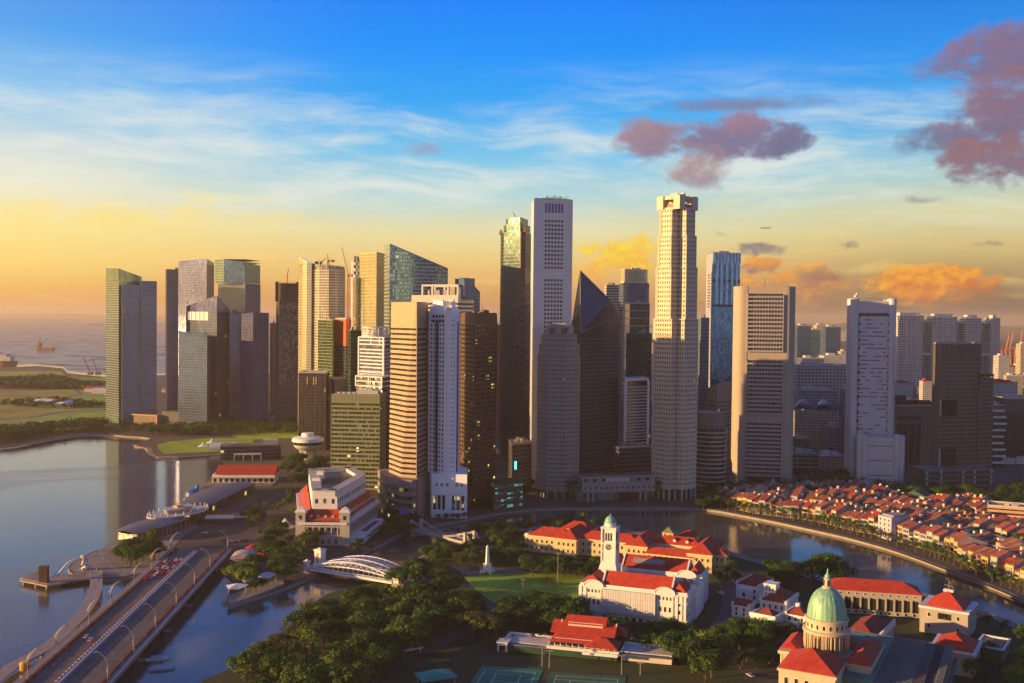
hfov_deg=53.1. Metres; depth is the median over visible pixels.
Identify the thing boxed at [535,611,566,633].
tree
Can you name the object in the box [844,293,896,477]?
silver office tower
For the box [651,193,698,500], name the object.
stepped stone tower
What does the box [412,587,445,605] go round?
tree
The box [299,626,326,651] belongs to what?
tree
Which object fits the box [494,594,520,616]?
tree
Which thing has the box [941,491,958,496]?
tree
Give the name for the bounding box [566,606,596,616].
tree
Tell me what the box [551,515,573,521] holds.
tree
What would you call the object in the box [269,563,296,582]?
tree
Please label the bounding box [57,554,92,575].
fountain statue
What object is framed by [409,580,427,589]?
tree
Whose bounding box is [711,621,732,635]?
tree
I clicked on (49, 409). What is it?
lawn
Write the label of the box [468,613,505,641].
tree
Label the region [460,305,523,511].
brown office tower
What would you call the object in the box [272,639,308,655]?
tree
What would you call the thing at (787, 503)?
shophouse
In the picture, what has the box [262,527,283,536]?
tree
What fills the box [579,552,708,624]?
concert hall
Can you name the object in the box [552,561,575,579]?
tree
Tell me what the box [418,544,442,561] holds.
tree
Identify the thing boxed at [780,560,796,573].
tree
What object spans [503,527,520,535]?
tree
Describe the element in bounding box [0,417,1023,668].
trees
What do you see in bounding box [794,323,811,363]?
tower
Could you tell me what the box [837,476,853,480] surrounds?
tree
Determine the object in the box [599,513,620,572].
clock tower
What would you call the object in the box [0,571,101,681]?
curved footbridge
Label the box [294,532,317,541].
tree
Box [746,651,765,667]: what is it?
tree
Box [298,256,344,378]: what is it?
sail tower
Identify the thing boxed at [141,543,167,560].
tree
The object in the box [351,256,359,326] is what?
zigzag tower
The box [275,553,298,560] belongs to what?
tree
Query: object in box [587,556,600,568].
tree
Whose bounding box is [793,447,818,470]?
car park
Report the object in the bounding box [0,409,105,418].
highway
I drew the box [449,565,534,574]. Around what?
paving
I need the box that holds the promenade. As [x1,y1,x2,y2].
[0,435,146,448]
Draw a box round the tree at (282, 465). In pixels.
[279,462,295,471]
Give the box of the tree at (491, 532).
[484,529,501,536]
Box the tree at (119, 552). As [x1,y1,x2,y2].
[111,545,138,563]
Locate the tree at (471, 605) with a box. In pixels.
[454,598,486,612]
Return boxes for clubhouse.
[496,614,673,664]
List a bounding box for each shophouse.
[712,486,727,503]
[720,488,740,506]
[723,491,739,506]
[729,492,744,508]
[731,492,747,508]
[733,482,750,490]
[737,492,747,509]
[741,491,761,511]
[745,493,761,512]
[746,483,768,493]
[751,497,760,513]
[758,493,771,514]
[762,479,780,486]
[762,490,780,496]
[764,495,778,515]
[770,483,784,489]
[770,499,781,515]
[775,492,788,498]
[777,487,791,496]
[777,500,784,516]
[782,484,792,489]
[783,498,794,517]
[789,485,808,492]
[790,490,804,499]
[790,499,805,518]
[794,479,811,486]
[795,486,806,491]
[798,493,807,500]
[802,500,815,519]
[803,495,811,501]
[807,502,819,520]
[809,493,822,503]
[810,482,821,486]
[815,501,833,522]
[816,488,827,494]
[817,495,832,503]
[820,484,830,489]
[820,504,837,523]
[821,479,830,483]
[826,497,836,502]
[827,488,841,496]
[830,503,855,525]
[833,492,846,499]
[836,511,847,526]
[838,480,851,486]
[838,499,851,504]
[840,510,857,528]
[845,510,863,529]
[846,485,860,494]
[846,490,862,500]
[848,502,864,507]
[850,479,864,486]
[851,494,870,502]
[852,512,867,531]
[853,505,863,510]
[858,477,873,486]
[858,482,871,490]
[858,504,879,511]
[860,488,870,495]
[860,511,874,532]
[863,497,877,505]
[865,490,882,497]
[868,510,882,534]
[869,499,880,505]
[870,483,881,490]
[874,493,887,499]
[874,520,877,534]
[875,499,891,507]
[877,485,892,492]
[878,505,893,512]
[878,512,910,540]
[880,500,896,507]
[884,493,900,501]
[887,489,901,495]
[890,501,901,506]
[894,495,914,502]
[894,518,924,541]
[897,510,909,514]
[900,500,920,508]
[900,502,913,511]
[902,497,915,502]
[902,521,922,543]
[906,505,921,513]
[907,527,919,544]
[908,510,931,518]
[911,524,934,546]
[915,514,929,521]
[918,506,931,511]
[919,527,931,547]
[920,501,934,507]
[923,515,949,525]
[926,524,954,549]
[929,510,942,515]
[930,502,948,510]
[932,529,953,552]
[933,493,941,500]
[937,503,955,511]
[938,494,954,502]
[938,508,963,518]
[939,540,943,554]
[944,531,965,554]
[946,523,955,528]
[947,497,965,503]
[947,514,961,522]
[948,531,982,557]
[950,500,965,507]
[951,516,970,524]
[953,535,987,559]
[954,524,978,531]
[955,508,968,512]
[955,542,978,560]
[957,516,975,525]
[960,492,974,499]
[960,493,973,502]
[961,511,971,516]
[962,545,978,563]
[963,501,975,511]
[967,494,978,502]
[967,545,988,567]
[968,518,978,527]
[969,551,986,568]
[970,500,986,513]
[973,494,991,501]
[973,511,992,518]
[973,517,1000,528]
[974,529,995,538]
[976,504,986,511]
[976,547,1000,570]
[981,549,1000,573]
[983,534,1007,542]
[984,524,996,531]
[988,538,1002,546]
[990,549,1022,576]
[993,515,1010,522]
[995,521,1022,534]
[996,537,1023,546]
[996,555,1017,579]
[999,540,1023,548]
[1001,523,1022,536]
[1002,557,1023,580]
[1004,544,1023,551]
[1007,517,1023,523]
[1012,528,1023,535]
[1013,566,1023,581]
[1014,546,1023,553]
[1018,568,1023,585]
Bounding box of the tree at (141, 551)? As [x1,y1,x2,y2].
[123,547,149,564]
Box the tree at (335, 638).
[326,629,354,645]
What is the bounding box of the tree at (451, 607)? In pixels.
[442,602,460,623]
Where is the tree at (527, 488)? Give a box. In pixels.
[524,484,532,497]
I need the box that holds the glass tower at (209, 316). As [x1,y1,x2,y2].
[186,296,229,423]
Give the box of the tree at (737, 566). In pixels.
[726,560,742,576]
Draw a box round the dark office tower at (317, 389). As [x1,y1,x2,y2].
[298,366,347,448]
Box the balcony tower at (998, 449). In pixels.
[992,401,1006,466]
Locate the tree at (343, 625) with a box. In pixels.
[323,618,354,634]
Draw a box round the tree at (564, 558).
[553,556,572,561]
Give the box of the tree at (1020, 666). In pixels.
[1001,664,1023,677]
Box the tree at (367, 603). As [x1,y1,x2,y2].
[354,595,389,622]
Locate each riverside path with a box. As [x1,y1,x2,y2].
[406,526,1017,628]
[492,505,1023,601]
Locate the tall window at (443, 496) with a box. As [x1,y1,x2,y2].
[442,495,444,509]
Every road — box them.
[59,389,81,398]
[199,472,308,529]
[240,528,313,563]
[361,581,493,682]
[411,570,778,682]
[696,637,786,664]
[706,561,744,649]
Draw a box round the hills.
[0,314,1023,351]
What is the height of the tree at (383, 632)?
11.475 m
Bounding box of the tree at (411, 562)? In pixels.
[401,557,433,568]
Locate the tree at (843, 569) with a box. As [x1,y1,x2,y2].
[816,561,859,578]
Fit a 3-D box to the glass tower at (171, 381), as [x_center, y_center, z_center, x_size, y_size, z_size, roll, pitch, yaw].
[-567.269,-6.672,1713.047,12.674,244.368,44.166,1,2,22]
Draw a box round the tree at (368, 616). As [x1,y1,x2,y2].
[347,607,389,637]
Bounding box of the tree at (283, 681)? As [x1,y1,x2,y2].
[273,677,302,682]
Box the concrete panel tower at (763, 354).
[730,284,795,483]
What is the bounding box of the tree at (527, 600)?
[518,595,536,605]
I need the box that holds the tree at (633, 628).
[621,622,652,642]
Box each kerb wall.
[385,506,1023,598]
[421,525,1017,624]
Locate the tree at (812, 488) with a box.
[805,484,819,490]
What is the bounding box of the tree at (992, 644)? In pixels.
[983,640,999,649]
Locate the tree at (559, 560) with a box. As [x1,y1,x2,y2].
[545,557,567,574]
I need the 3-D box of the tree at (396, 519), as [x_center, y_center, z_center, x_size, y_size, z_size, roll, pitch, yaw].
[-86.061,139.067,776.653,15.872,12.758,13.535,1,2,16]
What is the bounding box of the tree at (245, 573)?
[232,567,260,587]
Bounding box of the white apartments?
[919,378,931,401]
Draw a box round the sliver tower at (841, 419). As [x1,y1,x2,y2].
[838,385,844,454]
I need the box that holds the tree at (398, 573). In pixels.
[384,564,417,589]
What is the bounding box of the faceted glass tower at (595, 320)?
[571,270,619,472]
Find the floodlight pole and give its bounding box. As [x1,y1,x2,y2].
[546,650,552,667]
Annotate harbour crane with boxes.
[1000,335,1009,353]
[1001,334,1013,364]
[1010,330,1022,362]
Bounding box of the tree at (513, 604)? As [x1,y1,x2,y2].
[493,598,532,624]
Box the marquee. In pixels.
[209,442,236,449]
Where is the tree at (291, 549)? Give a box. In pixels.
[282,544,298,554]
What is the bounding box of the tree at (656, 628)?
[652,621,671,633]
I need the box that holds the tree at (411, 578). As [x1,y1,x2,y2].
[407,561,422,581]
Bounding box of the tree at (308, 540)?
[296,534,319,553]
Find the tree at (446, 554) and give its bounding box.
[429,549,452,564]
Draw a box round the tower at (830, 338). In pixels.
[821,325,840,354]
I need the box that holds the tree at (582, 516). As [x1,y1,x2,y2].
[578,511,588,520]
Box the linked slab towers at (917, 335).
[895,313,999,393]
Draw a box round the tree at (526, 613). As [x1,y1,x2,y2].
[511,606,540,629]
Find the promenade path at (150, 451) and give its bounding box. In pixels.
[136,446,219,457]
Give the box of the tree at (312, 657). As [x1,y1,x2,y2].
[301,654,324,663]
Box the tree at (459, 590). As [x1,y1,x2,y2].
[455,589,476,595]
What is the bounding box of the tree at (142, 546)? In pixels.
[133,541,150,560]
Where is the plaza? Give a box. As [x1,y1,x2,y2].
[70,525,197,577]
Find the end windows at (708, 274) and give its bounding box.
[707,274,709,307]
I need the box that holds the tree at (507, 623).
[491,617,510,636]
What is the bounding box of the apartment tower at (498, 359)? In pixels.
[496,322,499,434]
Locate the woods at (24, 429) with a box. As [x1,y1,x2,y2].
[0,417,110,438]
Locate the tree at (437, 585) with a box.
[424,578,449,591]
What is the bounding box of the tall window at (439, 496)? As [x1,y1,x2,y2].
[438,495,440,509]
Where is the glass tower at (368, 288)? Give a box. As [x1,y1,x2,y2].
[353,252,384,334]
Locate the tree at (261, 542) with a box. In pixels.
[253,540,271,547]
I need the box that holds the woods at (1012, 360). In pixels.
[1009,354,1015,364]
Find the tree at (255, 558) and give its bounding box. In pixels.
[241,553,262,562]
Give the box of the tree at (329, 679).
[317,667,343,682]
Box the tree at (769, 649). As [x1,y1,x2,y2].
[759,642,779,663]
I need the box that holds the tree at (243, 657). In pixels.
[224,650,265,679]
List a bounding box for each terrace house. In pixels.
[1005,454,1014,463]
[1015,452,1023,463]
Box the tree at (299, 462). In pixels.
[287,460,304,466]
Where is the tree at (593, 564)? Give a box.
[585,561,598,574]
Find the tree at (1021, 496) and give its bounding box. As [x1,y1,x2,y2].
[1008,493,1023,500]
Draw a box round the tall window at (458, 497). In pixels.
[457,496,459,509]
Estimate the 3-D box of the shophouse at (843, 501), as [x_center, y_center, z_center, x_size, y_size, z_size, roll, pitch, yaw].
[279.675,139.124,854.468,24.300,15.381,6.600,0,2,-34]
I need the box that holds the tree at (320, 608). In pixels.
[311,604,330,622]
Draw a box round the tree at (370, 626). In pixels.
[363,624,380,632]
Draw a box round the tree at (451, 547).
[439,541,459,560]
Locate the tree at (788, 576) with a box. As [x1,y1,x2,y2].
[773,569,803,586]
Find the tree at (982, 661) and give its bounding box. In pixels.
[974,657,988,676]
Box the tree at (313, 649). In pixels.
[305,641,321,656]
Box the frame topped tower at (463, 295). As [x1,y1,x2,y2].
[411,278,474,465]
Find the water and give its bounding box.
[0,314,1023,682]
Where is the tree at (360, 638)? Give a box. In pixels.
[345,627,393,649]
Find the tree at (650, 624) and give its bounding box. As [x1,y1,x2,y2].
[634,620,661,639]
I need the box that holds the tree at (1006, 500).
[997,497,1019,501]
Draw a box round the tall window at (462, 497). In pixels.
[461,496,463,509]
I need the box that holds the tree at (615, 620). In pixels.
[600,615,624,623]
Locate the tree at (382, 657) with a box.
[360,646,399,673]
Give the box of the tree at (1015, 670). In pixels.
[1000,664,1023,680]
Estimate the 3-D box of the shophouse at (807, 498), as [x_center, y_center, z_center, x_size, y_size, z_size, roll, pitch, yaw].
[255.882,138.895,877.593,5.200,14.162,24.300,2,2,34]
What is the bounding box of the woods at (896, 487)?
[720,476,1018,500]
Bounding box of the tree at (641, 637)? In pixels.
[632,628,661,644]
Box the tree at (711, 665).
[687,653,718,682]
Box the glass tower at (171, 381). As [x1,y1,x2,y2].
[165,268,177,410]
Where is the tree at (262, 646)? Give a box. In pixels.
[241,640,280,657]
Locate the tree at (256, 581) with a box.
[244,576,269,590]
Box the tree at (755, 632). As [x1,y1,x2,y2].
[742,623,778,651]
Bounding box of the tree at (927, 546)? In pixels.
[922,540,937,556]
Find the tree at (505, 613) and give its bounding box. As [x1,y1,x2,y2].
[495,609,511,631]
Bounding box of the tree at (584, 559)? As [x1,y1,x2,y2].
[567,555,588,567]
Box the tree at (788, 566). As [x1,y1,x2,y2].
[775,562,796,571]
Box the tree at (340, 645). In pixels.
[334,641,355,662]
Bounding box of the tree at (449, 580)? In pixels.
[433,573,466,590]
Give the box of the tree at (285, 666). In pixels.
[273,656,313,675]
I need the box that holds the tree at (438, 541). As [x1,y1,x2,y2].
[430,538,451,545]
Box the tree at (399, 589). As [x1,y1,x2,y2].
[389,585,405,598]
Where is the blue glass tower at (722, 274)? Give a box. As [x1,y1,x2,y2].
[706,251,740,387]
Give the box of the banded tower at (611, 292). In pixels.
[604,282,618,313]
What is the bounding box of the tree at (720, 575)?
[714,570,734,590]
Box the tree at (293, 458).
[281,455,305,461]
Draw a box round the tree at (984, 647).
[981,642,987,650]
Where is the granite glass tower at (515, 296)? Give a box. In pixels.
[499,213,530,457]
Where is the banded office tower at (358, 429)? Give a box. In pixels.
[331,388,385,489]
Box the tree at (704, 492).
[696,488,716,496]
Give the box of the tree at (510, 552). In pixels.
[498,546,523,564]
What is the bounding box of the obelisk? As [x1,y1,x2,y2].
[479,545,494,574]
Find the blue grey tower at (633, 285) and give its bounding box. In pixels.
[618,268,648,435]
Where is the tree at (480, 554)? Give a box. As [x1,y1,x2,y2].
[468,549,494,567]
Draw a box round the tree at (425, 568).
[413,564,429,581]
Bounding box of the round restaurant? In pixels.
[292,432,323,459]
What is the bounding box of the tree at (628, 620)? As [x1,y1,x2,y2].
[621,618,632,639]
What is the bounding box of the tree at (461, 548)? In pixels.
[450,544,463,557]
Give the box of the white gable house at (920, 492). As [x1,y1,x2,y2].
[906,488,929,498]
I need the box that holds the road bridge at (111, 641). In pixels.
[13,548,231,682]
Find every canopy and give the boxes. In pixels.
[205,515,256,521]
[245,544,256,549]
[283,519,295,528]
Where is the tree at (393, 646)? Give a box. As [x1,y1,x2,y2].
[378,643,407,665]
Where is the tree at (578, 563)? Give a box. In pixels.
[568,558,585,576]
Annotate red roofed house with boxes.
[731,597,755,618]
[735,573,773,603]
[749,607,784,622]
[759,580,798,620]
[784,602,806,630]
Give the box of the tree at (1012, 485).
[1007,481,1023,488]
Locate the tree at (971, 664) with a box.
[960,657,985,681]
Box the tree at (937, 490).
[927,487,944,493]
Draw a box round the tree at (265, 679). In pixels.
[247,675,279,682]
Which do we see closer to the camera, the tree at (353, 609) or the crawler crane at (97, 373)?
the tree at (353, 609)
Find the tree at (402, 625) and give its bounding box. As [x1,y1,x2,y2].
[385,614,430,648]
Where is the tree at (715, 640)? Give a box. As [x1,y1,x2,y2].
[688,634,733,656]
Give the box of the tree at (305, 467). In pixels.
[293,463,313,473]
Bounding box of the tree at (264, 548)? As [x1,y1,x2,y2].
[254,543,278,559]
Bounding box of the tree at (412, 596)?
[405,592,422,605]
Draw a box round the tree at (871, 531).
[865,527,874,538]
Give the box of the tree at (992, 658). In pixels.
[983,651,1004,673]
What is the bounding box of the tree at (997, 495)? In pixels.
[986,491,1005,499]
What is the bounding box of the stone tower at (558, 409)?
[536,323,580,498]
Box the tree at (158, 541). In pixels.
[145,539,163,544]
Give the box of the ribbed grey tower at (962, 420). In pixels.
[912,342,993,491]
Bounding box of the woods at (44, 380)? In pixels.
[0,373,105,388]
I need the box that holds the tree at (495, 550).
[489,545,504,562]
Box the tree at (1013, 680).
[1005,676,1022,682]
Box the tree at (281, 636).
[266,632,292,641]
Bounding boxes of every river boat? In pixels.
[146,655,169,661]
[148,667,174,671]
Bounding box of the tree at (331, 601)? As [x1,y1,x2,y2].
[317,598,340,606]
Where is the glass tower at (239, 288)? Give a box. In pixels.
[215,259,260,313]
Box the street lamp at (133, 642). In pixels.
[120,625,134,652]
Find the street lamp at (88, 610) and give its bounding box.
[87,599,100,623]
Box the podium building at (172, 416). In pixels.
[120,410,178,425]
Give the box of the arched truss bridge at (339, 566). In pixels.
[300,547,424,586]
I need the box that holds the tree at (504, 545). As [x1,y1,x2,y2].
[493,543,512,558]
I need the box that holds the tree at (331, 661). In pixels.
[307,653,346,671]
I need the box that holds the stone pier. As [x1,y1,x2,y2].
[228,579,283,609]
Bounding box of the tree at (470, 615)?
[456,610,486,637]
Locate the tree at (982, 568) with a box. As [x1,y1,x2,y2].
[977,564,988,579]
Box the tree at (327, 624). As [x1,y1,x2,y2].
[311,618,336,648]
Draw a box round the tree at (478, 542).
[460,537,483,546]
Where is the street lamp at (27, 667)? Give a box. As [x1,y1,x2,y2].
[25,648,42,676]
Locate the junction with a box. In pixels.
[173,512,282,549]
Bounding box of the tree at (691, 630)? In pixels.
[685,626,704,635]
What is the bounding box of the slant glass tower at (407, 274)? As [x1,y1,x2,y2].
[384,244,447,335]
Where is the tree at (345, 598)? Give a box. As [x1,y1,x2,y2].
[340,590,354,619]
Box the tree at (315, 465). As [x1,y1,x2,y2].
[308,462,320,467]
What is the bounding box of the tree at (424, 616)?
[406,609,434,629]
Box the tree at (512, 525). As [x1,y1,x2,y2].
[499,521,518,534]
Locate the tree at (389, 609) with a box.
[382,601,408,615]
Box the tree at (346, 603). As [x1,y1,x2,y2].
[337,601,349,613]
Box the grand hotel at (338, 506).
[295,466,385,545]
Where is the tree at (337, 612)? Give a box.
[315,604,350,621]
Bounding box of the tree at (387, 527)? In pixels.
[378,523,396,536]
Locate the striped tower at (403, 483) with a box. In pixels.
[378,302,428,521]
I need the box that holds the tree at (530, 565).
[521,559,542,576]
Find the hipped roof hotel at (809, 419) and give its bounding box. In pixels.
[793,399,838,452]
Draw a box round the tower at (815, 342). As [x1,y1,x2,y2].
[811,328,820,356]
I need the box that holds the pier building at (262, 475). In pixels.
[200,465,279,485]
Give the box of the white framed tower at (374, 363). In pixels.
[355,303,390,468]
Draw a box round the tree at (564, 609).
[548,599,579,615]
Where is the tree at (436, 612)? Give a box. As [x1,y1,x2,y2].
[410,603,450,627]
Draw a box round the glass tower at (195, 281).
[178,259,213,409]
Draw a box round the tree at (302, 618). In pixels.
[296,607,318,628]
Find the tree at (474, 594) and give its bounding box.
[465,588,483,601]
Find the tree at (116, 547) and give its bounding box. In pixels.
[111,544,129,560]
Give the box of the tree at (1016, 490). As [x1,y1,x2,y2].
[1010,487,1023,494]
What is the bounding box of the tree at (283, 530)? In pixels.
[275,527,289,540]
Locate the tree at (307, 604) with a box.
[298,598,319,610]
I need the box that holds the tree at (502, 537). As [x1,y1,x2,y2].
[487,533,511,543]
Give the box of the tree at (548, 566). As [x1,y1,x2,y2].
[535,560,559,577]
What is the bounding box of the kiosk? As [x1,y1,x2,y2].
[38,565,49,582]
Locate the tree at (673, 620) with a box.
[656,616,681,631]
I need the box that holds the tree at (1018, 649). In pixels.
[1011,646,1023,661]
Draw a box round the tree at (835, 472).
[830,468,850,475]
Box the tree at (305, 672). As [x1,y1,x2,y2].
[279,663,328,682]
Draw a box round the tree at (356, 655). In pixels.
[347,648,374,663]
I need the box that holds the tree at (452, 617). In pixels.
[438,610,456,628]
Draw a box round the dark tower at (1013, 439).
[993,393,1023,457]
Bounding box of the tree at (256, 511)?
[244,508,262,520]
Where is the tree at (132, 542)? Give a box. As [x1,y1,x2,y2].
[115,538,143,546]
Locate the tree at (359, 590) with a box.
[339,584,374,603]
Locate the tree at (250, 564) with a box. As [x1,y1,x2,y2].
[238,560,256,567]
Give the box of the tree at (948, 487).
[936,484,957,492]
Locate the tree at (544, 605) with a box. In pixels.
[530,595,555,625]
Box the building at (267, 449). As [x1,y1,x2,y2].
[220,439,280,460]
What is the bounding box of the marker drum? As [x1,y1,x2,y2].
[19,660,29,677]
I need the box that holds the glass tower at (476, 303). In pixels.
[455,279,479,310]
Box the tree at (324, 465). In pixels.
[318,463,330,467]
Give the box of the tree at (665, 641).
[653,630,697,662]
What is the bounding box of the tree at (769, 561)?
[762,558,780,566]
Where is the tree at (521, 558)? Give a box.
[517,553,537,568]
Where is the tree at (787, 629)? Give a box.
[770,621,803,641]
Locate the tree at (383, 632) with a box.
[375,629,392,644]
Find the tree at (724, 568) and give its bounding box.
[718,563,732,581]
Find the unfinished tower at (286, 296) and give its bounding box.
[275,268,298,424]
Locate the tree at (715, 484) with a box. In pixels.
[704,481,724,488]
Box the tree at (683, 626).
[672,622,697,635]
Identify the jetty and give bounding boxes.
[19,569,103,588]
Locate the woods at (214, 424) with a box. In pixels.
[108,416,297,433]
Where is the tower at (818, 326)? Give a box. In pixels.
[813,323,825,333]
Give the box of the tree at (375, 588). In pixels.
[362,583,382,595]
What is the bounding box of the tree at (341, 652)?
[328,644,353,669]
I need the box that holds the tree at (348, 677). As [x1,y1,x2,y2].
[328,664,359,682]
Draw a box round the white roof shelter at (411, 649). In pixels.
[403,646,423,655]
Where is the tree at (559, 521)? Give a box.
[550,517,569,526]
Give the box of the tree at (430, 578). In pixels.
[426,571,455,580]
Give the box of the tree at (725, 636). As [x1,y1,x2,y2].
[694,628,737,647]
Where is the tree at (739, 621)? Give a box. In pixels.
[725,615,753,626]
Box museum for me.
[524,521,729,573]
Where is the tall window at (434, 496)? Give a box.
[433,495,435,508]
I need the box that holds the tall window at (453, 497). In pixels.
[452,496,454,509]
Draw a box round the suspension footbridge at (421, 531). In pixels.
[403,518,484,548]
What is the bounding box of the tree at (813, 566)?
[793,558,837,590]
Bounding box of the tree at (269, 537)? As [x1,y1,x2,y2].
[255,535,278,541]
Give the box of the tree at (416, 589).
[402,585,425,595]
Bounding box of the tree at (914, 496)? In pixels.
[905,491,919,498]
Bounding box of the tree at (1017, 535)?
[1006,532,1023,538]
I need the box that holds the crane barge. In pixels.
[37,337,54,350]
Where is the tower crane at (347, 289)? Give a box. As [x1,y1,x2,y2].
[341,247,352,325]
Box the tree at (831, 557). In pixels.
[809,551,849,564]
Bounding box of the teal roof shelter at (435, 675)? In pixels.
[414,668,457,682]
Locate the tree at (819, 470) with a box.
[810,468,825,474]
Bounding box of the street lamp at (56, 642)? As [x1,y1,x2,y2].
[54,625,69,651]
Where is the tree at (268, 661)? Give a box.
[257,651,299,681]
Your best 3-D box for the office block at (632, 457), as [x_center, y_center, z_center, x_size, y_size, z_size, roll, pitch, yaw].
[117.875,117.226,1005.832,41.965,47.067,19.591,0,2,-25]
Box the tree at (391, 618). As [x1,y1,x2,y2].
[386,614,409,638]
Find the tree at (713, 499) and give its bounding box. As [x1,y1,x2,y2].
[704,495,721,507]
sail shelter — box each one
[226,583,247,594]
[258,572,276,580]
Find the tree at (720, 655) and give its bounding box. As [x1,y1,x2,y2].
[691,646,736,677]
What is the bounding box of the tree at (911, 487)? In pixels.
[905,485,924,491]
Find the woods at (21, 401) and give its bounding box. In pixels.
[0,396,105,407]
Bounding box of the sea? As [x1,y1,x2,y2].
[0,314,499,374]
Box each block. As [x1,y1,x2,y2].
[179,331,209,425]
[227,310,241,423]
[240,312,268,425]
[318,313,334,376]
[334,315,351,378]
[348,326,361,391]
[507,434,531,490]
[614,441,649,471]
[621,376,649,445]
[624,299,649,376]
[626,327,651,445]
[696,411,726,490]
[697,313,708,410]
[705,380,731,467]
[793,433,809,449]
[794,362,845,409]
[794,385,836,408]
[797,355,823,363]
[818,450,843,469]
[819,353,845,365]
[821,422,838,451]
[823,577,922,617]
[838,349,845,354]
[842,630,956,682]
[856,433,904,486]
[894,400,931,467]
[895,380,912,396]
[895,391,906,399]
[978,634,1010,661]
[987,500,1023,517]
[993,353,1009,379]
[993,379,1017,395]
[1004,373,1022,394]
[1009,365,1014,373]
[1015,342,1023,373]
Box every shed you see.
[33,399,57,404]
[53,400,75,407]
[84,386,105,391]
[92,388,105,393]
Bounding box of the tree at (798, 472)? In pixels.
[792,468,806,481]
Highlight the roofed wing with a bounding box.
[850,615,895,635]
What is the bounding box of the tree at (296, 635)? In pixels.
[290,623,314,647]
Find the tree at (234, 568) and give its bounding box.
[221,562,247,582]
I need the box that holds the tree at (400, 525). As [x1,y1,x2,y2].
[392,521,411,537]
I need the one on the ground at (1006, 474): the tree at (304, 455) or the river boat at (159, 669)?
the tree at (304, 455)
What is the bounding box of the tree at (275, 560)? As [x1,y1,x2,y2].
[265,556,289,565]
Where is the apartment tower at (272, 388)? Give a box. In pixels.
[269,318,275,411]
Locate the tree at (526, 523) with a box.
[516,520,535,531]
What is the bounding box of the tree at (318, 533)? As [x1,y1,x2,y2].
[302,528,324,536]
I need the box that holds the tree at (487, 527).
[478,523,499,535]
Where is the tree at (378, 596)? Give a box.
[370,592,387,599]
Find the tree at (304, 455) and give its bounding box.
[291,453,308,458]
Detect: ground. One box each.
[0,322,1023,602]
[200,527,1023,682]
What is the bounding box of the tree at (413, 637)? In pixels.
[396,628,435,654]
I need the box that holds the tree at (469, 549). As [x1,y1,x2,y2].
[462,545,485,564]
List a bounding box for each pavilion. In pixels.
[117,516,193,539]
[146,503,208,524]
[180,481,255,512]
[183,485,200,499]
[228,549,258,566]
[568,472,660,501]
[918,584,977,635]
[932,631,982,677]
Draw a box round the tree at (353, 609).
[350,605,362,628]
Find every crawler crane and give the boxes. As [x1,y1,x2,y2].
[83,357,92,374]
[91,357,100,374]
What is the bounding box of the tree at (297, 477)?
[287,473,307,487]
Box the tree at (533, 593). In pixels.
[517,588,544,603]
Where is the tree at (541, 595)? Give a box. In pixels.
[534,592,556,607]
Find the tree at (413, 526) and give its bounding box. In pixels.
[402,521,416,534]
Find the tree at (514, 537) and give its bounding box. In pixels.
[501,535,519,545]
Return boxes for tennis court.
[471,665,542,682]
[546,672,625,682]
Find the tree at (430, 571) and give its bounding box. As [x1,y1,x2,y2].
[425,568,449,576]
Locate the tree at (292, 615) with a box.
[283,609,315,630]
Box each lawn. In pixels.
[0,371,105,424]
[0,386,64,390]
[0,392,70,400]
[0,407,46,415]
[49,411,106,429]
[61,397,105,405]
[78,378,105,381]
[158,438,252,453]
[179,417,296,433]
[233,429,297,439]
[464,573,585,609]
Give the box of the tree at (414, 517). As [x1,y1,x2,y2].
[402,512,421,521]
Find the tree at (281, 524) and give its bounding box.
[271,521,289,528]
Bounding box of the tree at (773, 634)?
[758,629,782,643]
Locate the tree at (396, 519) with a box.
[388,516,408,532]
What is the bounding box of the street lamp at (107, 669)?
[93,651,108,680]
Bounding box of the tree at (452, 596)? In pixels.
[441,589,474,605]
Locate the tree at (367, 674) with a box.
[340,665,381,682]
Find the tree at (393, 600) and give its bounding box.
[382,593,411,609]
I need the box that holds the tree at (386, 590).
[380,584,400,596]
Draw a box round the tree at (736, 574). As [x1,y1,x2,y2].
[730,570,743,585]
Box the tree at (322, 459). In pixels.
[307,456,329,463]
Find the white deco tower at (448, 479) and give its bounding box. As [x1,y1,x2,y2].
[427,299,467,518]
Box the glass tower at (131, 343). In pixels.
[106,268,156,422]
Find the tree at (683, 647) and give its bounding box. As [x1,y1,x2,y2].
[668,636,713,672]
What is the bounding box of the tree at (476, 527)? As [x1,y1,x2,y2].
[473,521,491,535]
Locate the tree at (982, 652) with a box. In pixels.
[979,648,990,658]
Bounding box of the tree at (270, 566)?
[265,561,289,577]
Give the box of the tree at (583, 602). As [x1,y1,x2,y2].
[570,596,590,609]
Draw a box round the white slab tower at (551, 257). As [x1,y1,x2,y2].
[529,195,572,487]
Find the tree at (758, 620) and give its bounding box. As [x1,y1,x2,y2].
[747,617,774,639]
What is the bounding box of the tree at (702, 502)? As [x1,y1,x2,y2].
[694,498,712,509]
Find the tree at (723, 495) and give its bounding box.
[710,491,727,506]
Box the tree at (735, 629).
[725,623,751,649]
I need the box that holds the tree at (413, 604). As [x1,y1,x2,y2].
[397,596,417,615]
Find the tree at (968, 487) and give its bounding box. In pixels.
[957,483,979,491]
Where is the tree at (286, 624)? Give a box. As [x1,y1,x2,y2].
[279,610,298,634]
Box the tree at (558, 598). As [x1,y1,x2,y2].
[540,592,574,605]
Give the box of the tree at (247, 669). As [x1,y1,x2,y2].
[233,660,272,681]
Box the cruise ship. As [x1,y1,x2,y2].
[0,352,17,365]
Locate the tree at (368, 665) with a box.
[346,659,374,682]
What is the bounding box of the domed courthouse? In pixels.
[777,568,883,682]
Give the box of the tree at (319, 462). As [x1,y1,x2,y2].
[311,460,325,464]
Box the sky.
[0,0,1023,323]

